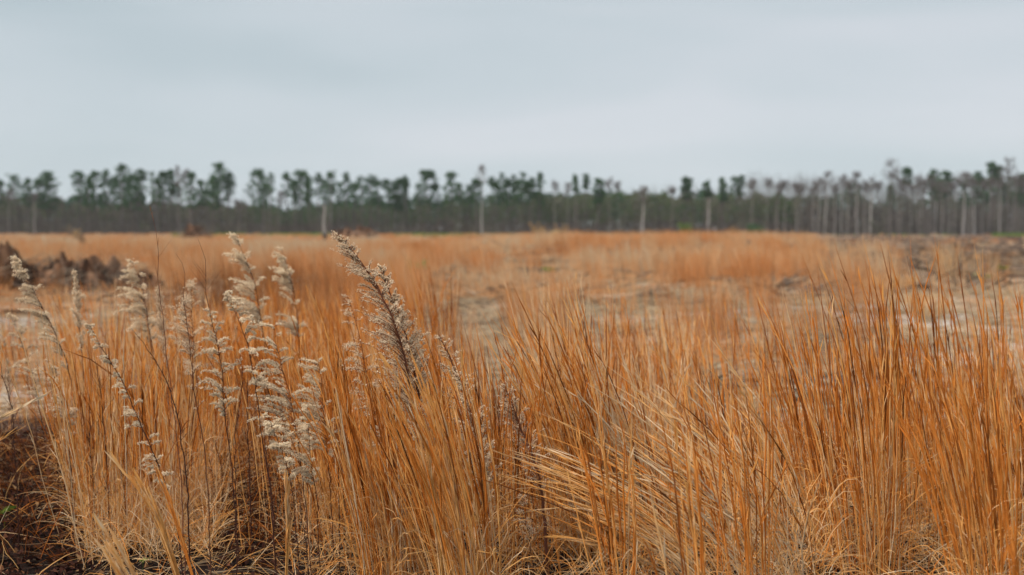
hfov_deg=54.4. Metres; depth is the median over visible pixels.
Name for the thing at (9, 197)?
bare tree
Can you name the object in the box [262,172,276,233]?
pine tree
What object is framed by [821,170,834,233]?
bare tree
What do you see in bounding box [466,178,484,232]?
pine tree
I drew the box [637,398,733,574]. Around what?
grass clump
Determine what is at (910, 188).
bare tree
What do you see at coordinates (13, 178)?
pine tree
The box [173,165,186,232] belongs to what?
bare tree
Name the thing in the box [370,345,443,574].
grass stalk
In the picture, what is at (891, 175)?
bare tree
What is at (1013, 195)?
pine tree
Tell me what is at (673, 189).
bare tree
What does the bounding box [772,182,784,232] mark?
bare tree
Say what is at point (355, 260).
goldenrod plant
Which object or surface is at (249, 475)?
bare weed
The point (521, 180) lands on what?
pine tree
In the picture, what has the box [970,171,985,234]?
pine tree
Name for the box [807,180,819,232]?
bare tree
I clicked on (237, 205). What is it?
bare tree
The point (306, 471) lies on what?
goldenrod plant
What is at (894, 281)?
grass clump
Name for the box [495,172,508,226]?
pine tree
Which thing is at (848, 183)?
bare tree
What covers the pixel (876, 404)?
grass stalk
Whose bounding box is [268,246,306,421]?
goldenrod plant
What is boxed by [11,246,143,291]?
root heap
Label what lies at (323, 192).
pine tree
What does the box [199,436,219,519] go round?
bare weed
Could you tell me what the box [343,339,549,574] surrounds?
grass clump
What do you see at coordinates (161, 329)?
goldenrod plant
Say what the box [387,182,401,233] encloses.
pine tree
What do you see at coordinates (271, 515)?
goldenrod plant
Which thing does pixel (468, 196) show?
pine tree
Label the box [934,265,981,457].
grass stalk
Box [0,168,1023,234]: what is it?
woods
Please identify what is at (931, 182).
bare tree
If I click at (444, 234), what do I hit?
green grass
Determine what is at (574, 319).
grass stalk
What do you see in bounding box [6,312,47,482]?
goldenrod plant
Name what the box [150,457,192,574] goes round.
grass stalk
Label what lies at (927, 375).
grass clump
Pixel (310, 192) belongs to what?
pine tree
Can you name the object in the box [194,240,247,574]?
goldenrod plant
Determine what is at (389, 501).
grass clump
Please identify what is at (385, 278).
goldenrod plant
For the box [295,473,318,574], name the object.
goldenrod plant
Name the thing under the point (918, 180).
bare tree
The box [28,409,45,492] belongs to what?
bare weed
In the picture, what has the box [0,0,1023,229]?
sky
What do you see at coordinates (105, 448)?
bare weed
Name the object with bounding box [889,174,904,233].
bare tree
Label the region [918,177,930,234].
bare tree
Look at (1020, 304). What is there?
grass stalk
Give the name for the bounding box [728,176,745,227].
pine tree
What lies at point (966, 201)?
pine tree
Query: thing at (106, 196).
pine tree
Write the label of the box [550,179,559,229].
bare tree
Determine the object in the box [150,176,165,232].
pine tree
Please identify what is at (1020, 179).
bare tree
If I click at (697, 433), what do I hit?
grass stalk
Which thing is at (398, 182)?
pine tree
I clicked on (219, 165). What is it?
pine tree
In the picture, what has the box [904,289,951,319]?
grass clump
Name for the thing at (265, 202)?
pine tree
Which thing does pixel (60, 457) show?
bare weed
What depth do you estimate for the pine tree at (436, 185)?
264.58 m
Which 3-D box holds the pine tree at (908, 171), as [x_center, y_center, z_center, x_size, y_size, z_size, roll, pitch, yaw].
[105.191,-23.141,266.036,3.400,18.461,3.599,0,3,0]
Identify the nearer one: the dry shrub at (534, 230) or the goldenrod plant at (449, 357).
the goldenrod plant at (449, 357)
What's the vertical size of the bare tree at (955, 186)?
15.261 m
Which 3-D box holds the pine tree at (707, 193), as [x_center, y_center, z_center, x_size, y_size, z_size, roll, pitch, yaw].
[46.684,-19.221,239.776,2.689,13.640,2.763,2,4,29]
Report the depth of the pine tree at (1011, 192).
278.23 m
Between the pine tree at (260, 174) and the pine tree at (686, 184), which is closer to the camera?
the pine tree at (686, 184)
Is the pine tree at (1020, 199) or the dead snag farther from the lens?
the pine tree at (1020, 199)
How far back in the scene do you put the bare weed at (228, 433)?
4.91 m
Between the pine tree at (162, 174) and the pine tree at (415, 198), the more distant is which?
the pine tree at (415, 198)
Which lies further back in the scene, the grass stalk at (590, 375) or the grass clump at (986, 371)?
the grass clump at (986, 371)
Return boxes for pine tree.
[0,179,7,233]
[4,173,22,221]
[18,177,37,231]
[32,178,45,233]
[33,170,61,233]
[69,171,86,233]
[81,177,95,232]
[84,170,105,232]
[99,169,115,233]
[103,177,120,230]
[107,163,130,233]
[120,173,140,225]
[126,179,146,231]
[133,169,148,224]
[144,171,156,232]
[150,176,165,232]
[156,170,170,231]
[165,169,177,233]
[173,181,182,231]
[179,171,200,224]
[192,179,207,227]
[199,181,215,231]
[205,161,231,225]
[207,176,221,229]
[222,171,236,230]
[243,168,268,231]
[258,182,269,233]
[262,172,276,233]
[281,172,290,232]
[287,169,313,231]
[287,178,301,231]
[303,177,315,232]
[312,173,323,232]
[319,179,332,223]
[321,170,337,232]
[335,181,344,229]
[339,171,351,227]
[348,182,360,229]
[356,176,367,225]
[362,174,380,228]
[373,180,384,233]
[381,179,394,232]
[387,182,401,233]
[392,177,410,231]
[401,175,409,232]
[413,184,424,228]
[415,169,439,230]
[430,182,442,229]
[442,171,458,225]
[454,182,466,231]
[464,186,474,231]
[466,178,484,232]
[486,176,495,232]
[490,181,501,231]
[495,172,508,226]
[502,179,513,233]
[509,174,519,231]
[513,181,523,231]
[516,172,529,231]
[521,181,532,231]
[527,177,535,232]
[532,172,546,228]
[570,174,578,229]
[581,174,591,230]
[590,177,605,232]
[679,176,694,222]
[700,180,711,230]
[717,177,728,232]
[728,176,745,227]
[738,175,745,219]
[842,182,861,231]
[886,183,894,233]
[900,167,913,222]
[926,168,941,233]
[934,179,944,223]
[938,170,955,233]
[958,179,973,233]
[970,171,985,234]
[975,176,988,224]
[985,161,997,232]
[987,175,1000,232]
[993,165,1003,231]
[998,181,1010,231]
[1005,176,1015,220]
[1010,180,1021,232]
[1016,173,1023,228]
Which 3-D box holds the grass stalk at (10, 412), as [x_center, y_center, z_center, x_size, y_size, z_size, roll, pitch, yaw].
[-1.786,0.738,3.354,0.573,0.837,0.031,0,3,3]
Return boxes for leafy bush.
[677,222,692,232]
[746,221,765,234]
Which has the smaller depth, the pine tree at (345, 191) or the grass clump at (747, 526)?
the grass clump at (747, 526)
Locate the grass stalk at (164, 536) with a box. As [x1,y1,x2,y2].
[105,442,179,574]
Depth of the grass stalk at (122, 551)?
2.95 m
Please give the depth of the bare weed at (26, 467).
4.48 m
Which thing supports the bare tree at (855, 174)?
on the ground at (196, 570)
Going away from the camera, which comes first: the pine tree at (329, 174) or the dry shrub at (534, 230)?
the dry shrub at (534, 230)
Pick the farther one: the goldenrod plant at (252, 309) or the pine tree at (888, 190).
the pine tree at (888, 190)
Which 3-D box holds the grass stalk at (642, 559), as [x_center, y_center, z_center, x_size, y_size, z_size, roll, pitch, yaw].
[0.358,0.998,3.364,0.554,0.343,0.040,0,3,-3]
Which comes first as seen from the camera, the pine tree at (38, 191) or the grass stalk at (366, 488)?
the grass stalk at (366, 488)
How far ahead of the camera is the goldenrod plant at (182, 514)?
3.52 m
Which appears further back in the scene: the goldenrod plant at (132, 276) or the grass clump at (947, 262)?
the grass clump at (947, 262)
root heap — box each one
[0,234,57,291]
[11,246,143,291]
[97,268,177,291]
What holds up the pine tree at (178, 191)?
on the ground at (196, 570)
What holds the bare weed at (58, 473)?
on the ground at (196, 570)
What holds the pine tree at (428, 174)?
on the ground at (196, 570)
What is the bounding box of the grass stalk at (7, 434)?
[0,426,24,440]
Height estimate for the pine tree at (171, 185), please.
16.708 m
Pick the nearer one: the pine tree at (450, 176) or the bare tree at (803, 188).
the bare tree at (803, 188)
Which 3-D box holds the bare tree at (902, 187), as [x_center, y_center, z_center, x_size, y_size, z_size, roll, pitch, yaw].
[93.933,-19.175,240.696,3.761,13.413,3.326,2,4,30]
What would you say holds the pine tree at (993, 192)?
on the ground at (196, 570)
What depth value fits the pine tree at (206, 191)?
240.26 m
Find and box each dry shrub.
[61,226,85,244]
[528,222,547,235]
[554,223,567,232]
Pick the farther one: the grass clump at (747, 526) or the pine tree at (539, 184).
the pine tree at (539, 184)
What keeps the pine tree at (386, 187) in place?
on the ground at (196, 570)
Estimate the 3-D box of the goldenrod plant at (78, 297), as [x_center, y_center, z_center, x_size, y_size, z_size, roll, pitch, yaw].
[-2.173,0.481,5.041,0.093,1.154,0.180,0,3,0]
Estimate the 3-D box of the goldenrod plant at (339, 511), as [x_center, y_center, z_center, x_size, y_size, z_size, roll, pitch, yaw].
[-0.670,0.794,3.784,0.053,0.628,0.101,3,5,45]
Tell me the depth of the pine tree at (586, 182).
267.51 m
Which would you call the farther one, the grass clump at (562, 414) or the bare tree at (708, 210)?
the bare tree at (708, 210)
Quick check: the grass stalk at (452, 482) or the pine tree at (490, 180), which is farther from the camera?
the pine tree at (490, 180)
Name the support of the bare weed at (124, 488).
on the ground at (196, 570)
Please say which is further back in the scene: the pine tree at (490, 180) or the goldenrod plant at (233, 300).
the pine tree at (490, 180)
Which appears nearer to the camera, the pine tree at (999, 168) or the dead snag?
the dead snag
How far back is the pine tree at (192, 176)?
239.35 m
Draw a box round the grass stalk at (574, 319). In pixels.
[562,276,589,396]
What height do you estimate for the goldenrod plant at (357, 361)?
1.122 m
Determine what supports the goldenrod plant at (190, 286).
on the ground at (196, 570)
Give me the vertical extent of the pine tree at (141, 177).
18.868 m
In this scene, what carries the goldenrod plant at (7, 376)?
on the ground at (196, 570)
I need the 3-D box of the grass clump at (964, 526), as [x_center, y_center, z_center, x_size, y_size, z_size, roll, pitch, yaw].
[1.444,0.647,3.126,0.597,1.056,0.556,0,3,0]
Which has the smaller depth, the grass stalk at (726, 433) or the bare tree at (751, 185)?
the grass stalk at (726, 433)
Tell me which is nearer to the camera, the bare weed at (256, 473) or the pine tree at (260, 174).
the bare weed at (256, 473)
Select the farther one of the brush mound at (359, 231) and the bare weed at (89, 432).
the brush mound at (359, 231)
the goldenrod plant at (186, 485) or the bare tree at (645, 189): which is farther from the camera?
the bare tree at (645, 189)
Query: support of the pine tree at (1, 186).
on the ground at (196, 570)
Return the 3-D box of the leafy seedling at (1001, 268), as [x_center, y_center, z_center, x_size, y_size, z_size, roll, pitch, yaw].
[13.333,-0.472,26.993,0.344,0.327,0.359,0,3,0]
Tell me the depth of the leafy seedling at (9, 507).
4.42 m
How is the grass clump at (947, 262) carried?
on the ground at (196, 570)
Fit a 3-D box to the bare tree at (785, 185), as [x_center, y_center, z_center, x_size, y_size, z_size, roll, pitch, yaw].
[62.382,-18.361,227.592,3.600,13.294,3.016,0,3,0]
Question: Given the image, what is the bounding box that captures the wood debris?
[3,231,1023,393]
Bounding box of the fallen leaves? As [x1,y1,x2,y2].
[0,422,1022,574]
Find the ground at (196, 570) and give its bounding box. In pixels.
[0,230,1023,574]
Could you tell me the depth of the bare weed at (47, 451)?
4.88 m
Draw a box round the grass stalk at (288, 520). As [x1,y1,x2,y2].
[284,470,293,574]
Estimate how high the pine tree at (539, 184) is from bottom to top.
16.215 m
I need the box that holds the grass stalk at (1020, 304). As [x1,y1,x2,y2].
[1013,278,1023,354]
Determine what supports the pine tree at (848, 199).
on the ground at (196, 570)
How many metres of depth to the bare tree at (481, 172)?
241.42 m
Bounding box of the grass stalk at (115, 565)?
[88,531,126,574]
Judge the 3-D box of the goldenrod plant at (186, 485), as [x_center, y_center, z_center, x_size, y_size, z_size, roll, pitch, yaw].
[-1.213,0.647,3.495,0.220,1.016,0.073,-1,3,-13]
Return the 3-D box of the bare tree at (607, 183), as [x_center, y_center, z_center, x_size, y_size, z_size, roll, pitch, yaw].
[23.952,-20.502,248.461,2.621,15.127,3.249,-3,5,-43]
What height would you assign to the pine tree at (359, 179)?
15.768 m
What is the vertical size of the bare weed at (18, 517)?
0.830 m
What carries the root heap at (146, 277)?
on the ground at (196, 570)
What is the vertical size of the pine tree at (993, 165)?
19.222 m
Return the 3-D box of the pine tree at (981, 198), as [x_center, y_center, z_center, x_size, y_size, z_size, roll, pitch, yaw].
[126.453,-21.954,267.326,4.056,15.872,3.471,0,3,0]
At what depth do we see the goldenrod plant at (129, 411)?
3.53 m
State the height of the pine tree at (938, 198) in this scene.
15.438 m
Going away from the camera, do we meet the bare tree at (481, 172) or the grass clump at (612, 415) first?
the grass clump at (612, 415)
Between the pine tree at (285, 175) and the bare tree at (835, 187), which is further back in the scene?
the pine tree at (285, 175)
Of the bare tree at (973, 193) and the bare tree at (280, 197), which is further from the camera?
the bare tree at (280, 197)
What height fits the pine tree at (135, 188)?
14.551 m
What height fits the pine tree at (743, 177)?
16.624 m
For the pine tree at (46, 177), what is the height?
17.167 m
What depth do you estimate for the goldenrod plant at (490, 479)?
3.62 m
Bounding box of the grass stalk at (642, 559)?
[544,535,669,574]
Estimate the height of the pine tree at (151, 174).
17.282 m
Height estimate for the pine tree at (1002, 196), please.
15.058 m
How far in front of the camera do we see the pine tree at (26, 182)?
250.19 m
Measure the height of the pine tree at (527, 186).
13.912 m
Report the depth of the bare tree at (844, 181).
248.20 m
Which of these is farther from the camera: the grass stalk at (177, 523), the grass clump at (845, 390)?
the grass clump at (845, 390)
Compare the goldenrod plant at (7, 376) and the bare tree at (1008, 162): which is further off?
the bare tree at (1008, 162)
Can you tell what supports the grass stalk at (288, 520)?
on the ground at (196, 570)
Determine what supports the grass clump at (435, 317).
on the ground at (196, 570)
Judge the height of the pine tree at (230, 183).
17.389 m
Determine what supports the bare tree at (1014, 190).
on the ground at (196, 570)
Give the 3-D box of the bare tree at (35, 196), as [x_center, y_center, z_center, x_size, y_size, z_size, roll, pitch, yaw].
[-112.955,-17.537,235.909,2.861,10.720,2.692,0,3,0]
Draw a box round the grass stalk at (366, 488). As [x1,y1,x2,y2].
[317,343,375,574]
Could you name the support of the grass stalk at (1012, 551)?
on the ground at (196, 570)
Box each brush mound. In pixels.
[177,223,216,238]
[333,225,379,237]
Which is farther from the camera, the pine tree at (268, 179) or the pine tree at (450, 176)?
the pine tree at (450, 176)
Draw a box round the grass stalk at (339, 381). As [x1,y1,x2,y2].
[311,284,361,574]
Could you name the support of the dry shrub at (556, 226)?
on the ground at (196, 570)
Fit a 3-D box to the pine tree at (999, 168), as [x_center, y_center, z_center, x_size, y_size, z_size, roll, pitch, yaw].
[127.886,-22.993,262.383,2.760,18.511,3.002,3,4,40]
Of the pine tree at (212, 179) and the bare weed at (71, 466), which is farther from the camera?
the pine tree at (212, 179)
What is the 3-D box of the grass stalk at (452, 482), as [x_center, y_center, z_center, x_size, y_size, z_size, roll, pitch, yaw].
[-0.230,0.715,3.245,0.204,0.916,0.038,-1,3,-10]
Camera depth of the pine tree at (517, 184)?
269.35 m
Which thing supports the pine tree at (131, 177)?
on the ground at (196, 570)
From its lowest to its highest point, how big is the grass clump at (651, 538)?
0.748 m
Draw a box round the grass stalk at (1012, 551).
[989,421,1021,574]
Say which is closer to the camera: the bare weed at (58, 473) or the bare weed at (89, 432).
the bare weed at (89, 432)
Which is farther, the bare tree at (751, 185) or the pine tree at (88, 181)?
the pine tree at (88, 181)
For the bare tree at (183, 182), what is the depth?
240.43 m
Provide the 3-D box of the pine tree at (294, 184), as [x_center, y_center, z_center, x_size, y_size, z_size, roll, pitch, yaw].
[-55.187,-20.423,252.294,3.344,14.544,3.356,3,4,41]
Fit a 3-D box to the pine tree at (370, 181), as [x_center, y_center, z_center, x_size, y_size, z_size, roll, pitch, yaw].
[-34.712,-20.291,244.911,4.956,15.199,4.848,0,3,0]
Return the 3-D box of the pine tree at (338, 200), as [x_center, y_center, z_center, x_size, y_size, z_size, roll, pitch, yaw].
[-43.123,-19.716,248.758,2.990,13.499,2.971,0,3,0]
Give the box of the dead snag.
[318,202,326,239]
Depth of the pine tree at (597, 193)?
245.47 m
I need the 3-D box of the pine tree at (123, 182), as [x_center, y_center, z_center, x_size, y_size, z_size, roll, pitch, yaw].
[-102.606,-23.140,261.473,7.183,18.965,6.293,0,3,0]
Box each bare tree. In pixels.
[5,189,12,233]
[29,191,39,233]
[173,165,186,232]
[179,167,190,222]
[231,199,248,232]
[274,190,286,230]
[474,164,486,233]
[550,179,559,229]
[564,181,571,230]
[605,176,613,217]
[613,181,620,222]
[637,185,648,233]
[668,185,676,230]
[705,191,712,232]
[746,177,757,226]
[762,177,774,230]
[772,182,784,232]
[779,179,791,231]
[792,181,803,232]
[798,184,808,230]
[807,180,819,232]
[814,176,826,234]
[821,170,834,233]
[828,181,840,234]
[838,173,848,234]
[845,176,855,234]
[851,170,861,234]
[858,179,869,234]
[868,176,877,233]
[872,180,882,226]
[881,158,900,234]
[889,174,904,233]
[894,181,907,234]
[904,183,918,234]
[912,174,923,234]
[916,181,925,232]
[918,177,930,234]
[925,174,935,234]
[934,183,936,232]
[935,180,950,234]
[945,180,954,234]
[952,174,962,234]
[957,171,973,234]
[964,175,978,234]
[968,180,980,234]
[979,178,990,234]
[993,175,1008,232]
[997,156,1015,232]
[1007,174,1018,232]
[1010,170,1023,232]
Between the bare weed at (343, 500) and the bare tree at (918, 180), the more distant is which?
the bare tree at (918, 180)
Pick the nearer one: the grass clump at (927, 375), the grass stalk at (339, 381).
the grass stalk at (339, 381)
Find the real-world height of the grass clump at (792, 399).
1.133 m
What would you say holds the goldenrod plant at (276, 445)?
on the ground at (196, 570)
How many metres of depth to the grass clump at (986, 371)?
4.43 m
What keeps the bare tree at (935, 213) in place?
on the ground at (196, 570)
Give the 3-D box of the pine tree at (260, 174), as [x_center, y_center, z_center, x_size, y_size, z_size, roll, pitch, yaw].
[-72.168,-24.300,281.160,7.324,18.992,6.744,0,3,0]
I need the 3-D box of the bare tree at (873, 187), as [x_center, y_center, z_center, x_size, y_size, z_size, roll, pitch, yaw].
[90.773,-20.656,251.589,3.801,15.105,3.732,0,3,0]
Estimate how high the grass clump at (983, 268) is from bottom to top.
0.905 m
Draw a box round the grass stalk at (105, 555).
[101,551,116,574]
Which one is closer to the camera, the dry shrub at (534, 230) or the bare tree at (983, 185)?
the dry shrub at (534, 230)
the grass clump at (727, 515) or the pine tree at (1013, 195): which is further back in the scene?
the pine tree at (1013, 195)
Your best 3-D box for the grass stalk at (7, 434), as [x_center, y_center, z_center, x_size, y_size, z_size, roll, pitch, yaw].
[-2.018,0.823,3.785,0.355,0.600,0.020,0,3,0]
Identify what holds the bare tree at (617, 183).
on the ground at (196, 570)
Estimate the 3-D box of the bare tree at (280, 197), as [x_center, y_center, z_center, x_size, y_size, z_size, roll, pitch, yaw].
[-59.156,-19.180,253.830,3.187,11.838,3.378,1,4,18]
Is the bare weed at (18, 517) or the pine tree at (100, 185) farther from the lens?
the pine tree at (100, 185)
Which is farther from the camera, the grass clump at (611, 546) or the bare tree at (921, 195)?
the bare tree at (921, 195)
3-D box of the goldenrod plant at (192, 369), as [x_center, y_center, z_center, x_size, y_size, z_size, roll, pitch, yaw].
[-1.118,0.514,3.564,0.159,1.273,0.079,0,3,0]
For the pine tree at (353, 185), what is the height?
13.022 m
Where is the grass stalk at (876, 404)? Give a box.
[852,257,879,524]
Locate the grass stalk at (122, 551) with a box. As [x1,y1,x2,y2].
[92,512,137,574]
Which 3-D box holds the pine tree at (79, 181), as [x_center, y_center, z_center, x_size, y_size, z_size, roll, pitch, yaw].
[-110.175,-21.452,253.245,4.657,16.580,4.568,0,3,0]
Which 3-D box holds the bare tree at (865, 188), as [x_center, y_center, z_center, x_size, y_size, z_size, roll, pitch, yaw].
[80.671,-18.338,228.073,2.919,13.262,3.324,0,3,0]
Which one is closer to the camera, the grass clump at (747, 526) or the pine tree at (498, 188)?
the grass clump at (747, 526)
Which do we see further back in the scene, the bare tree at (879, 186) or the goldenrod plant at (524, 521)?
the bare tree at (879, 186)
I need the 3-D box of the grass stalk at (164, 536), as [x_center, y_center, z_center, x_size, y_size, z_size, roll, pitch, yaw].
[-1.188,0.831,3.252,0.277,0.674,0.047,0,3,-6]
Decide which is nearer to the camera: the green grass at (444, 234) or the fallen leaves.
the fallen leaves
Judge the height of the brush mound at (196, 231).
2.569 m
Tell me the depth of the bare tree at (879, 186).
251.90 m
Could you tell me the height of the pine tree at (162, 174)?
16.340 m
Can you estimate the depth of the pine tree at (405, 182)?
254.79 m
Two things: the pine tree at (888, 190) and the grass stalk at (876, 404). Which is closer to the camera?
the grass stalk at (876, 404)
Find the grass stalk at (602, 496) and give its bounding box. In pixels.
[528,479,705,574]
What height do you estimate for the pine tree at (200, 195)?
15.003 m
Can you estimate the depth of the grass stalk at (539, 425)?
3.74 m
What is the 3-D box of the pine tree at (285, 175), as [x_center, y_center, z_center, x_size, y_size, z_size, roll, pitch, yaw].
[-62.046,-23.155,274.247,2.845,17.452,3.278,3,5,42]
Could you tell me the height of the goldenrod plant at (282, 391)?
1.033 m
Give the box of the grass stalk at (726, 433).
[688,395,794,574]
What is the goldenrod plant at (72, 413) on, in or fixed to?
on the ground at (196, 570)
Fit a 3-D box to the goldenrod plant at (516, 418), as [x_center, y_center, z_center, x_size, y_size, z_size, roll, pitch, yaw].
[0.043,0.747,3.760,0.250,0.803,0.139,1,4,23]
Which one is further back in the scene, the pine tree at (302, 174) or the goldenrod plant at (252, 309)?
the pine tree at (302, 174)
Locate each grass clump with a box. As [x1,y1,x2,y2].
[265,345,459,574]
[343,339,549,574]
[376,248,460,388]
[465,412,803,574]
[478,277,681,566]
[534,334,707,567]
[543,331,869,574]
[566,386,656,574]
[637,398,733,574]
[679,353,840,574]
[733,288,885,552]
[754,261,957,574]
[801,236,968,541]
[855,270,918,292]
[863,237,1023,510]
[875,335,1023,574]
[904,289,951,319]
[926,240,963,277]
[964,246,1000,282]
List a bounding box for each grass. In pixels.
[0,226,1023,379]
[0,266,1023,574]
[170,232,1023,236]
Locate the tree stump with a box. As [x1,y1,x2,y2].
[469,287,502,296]
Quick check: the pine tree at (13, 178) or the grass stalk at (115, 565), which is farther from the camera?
the pine tree at (13, 178)
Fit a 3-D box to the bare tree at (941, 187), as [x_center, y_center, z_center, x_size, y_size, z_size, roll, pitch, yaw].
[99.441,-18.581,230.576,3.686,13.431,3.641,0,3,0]
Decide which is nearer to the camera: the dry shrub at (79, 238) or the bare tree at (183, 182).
the dry shrub at (79, 238)
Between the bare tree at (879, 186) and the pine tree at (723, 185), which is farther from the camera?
the bare tree at (879, 186)
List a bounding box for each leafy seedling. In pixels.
[0,505,16,526]
[997,265,1008,273]
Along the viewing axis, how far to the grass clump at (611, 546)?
3.18 m
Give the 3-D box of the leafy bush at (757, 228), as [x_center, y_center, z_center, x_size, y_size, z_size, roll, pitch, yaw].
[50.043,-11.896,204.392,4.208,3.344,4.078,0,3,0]
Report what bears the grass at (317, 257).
on the ground at (196, 570)
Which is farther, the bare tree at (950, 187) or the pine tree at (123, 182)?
the pine tree at (123, 182)
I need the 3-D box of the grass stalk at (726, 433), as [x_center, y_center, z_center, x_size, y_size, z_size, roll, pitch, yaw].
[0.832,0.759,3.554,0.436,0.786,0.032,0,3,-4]
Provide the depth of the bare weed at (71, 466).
4.08 m
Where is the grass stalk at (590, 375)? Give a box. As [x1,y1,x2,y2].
[557,289,615,568]
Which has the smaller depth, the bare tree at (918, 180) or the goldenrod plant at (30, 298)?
the goldenrod plant at (30, 298)
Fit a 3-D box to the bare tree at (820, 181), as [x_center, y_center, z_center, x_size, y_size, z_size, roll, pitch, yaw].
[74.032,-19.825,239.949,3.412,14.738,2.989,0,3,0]
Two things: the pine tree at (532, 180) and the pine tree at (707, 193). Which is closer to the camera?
the pine tree at (707, 193)
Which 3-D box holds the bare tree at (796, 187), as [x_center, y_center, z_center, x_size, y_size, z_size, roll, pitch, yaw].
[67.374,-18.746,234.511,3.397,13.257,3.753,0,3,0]
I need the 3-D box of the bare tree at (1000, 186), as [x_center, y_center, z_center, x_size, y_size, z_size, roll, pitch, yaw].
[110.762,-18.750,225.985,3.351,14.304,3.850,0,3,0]
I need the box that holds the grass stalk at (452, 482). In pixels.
[409,368,464,574]
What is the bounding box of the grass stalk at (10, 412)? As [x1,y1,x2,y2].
[0,383,63,418]
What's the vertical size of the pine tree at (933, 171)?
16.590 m
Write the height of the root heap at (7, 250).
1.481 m
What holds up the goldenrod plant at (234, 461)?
on the ground at (196, 570)
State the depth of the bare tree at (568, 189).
246.23 m
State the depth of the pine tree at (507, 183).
246.30 m
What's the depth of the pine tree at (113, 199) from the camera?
278.45 m
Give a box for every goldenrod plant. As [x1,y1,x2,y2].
[2,338,18,479]
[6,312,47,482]
[10,254,82,491]
[40,422,58,500]
[44,359,78,525]
[69,270,89,401]
[84,323,184,574]
[113,258,159,428]
[134,332,198,574]
[149,205,191,574]
[150,285,174,443]
[167,278,211,457]
[176,254,221,574]
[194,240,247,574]
[222,232,272,452]
[222,290,280,574]
[227,346,248,574]
[236,320,321,574]
[258,427,291,574]
[262,412,311,574]
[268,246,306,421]
[285,356,342,574]
[292,403,330,574]
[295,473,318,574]
[324,419,343,574]
[329,229,429,574]
[340,294,391,558]
[375,263,435,574]
[434,335,494,569]
[451,369,501,566]
[489,381,556,574]
[510,491,541,573]
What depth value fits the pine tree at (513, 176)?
274.48 m
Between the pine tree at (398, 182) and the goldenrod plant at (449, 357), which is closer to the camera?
the goldenrod plant at (449, 357)
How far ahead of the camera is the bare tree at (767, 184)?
250.60 m
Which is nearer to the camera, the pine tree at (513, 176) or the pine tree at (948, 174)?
the pine tree at (948, 174)
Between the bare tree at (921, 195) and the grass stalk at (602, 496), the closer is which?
the grass stalk at (602, 496)
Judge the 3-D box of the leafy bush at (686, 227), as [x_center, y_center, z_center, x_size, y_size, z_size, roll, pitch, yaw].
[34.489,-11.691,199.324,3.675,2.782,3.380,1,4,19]
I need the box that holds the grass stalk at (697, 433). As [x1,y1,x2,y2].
[644,407,784,574]
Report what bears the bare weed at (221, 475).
on the ground at (196, 570)
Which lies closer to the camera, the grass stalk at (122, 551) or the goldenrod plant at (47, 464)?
the grass stalk at (122, 551)
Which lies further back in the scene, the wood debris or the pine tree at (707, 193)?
the pine tree at (707, 193)
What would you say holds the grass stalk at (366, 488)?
on the ground at (196, 570)
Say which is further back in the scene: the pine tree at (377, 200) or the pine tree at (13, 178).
the pine tree at (13, 178)
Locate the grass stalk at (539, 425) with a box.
[490,317,561,574]
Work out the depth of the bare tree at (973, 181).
231.13 m
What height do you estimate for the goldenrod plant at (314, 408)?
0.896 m
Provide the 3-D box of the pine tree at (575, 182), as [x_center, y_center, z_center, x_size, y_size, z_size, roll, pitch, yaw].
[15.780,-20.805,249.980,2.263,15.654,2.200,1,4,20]
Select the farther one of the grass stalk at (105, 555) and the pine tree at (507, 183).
the pine tree at (507, 183)
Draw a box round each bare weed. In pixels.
[0,362,25,550]
[14,414,33,521]
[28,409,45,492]
[40,407,53,496]
[54,378,68,505]
[54,420,66,519]
[61,419,84,555]
[79,403,103,543]
[92,356,114,553]
[113,413,133,553]
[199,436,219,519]
[210,419,229,529]
[220,368,236,490]
[237,379,259,555]
[249,426,262,518]
[269,374,298,539]
[334,412,348,561]
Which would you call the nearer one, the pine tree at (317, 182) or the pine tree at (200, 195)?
the pine tree at (317, 182)
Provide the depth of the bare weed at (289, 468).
4.16 m
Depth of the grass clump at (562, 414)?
3.98 m

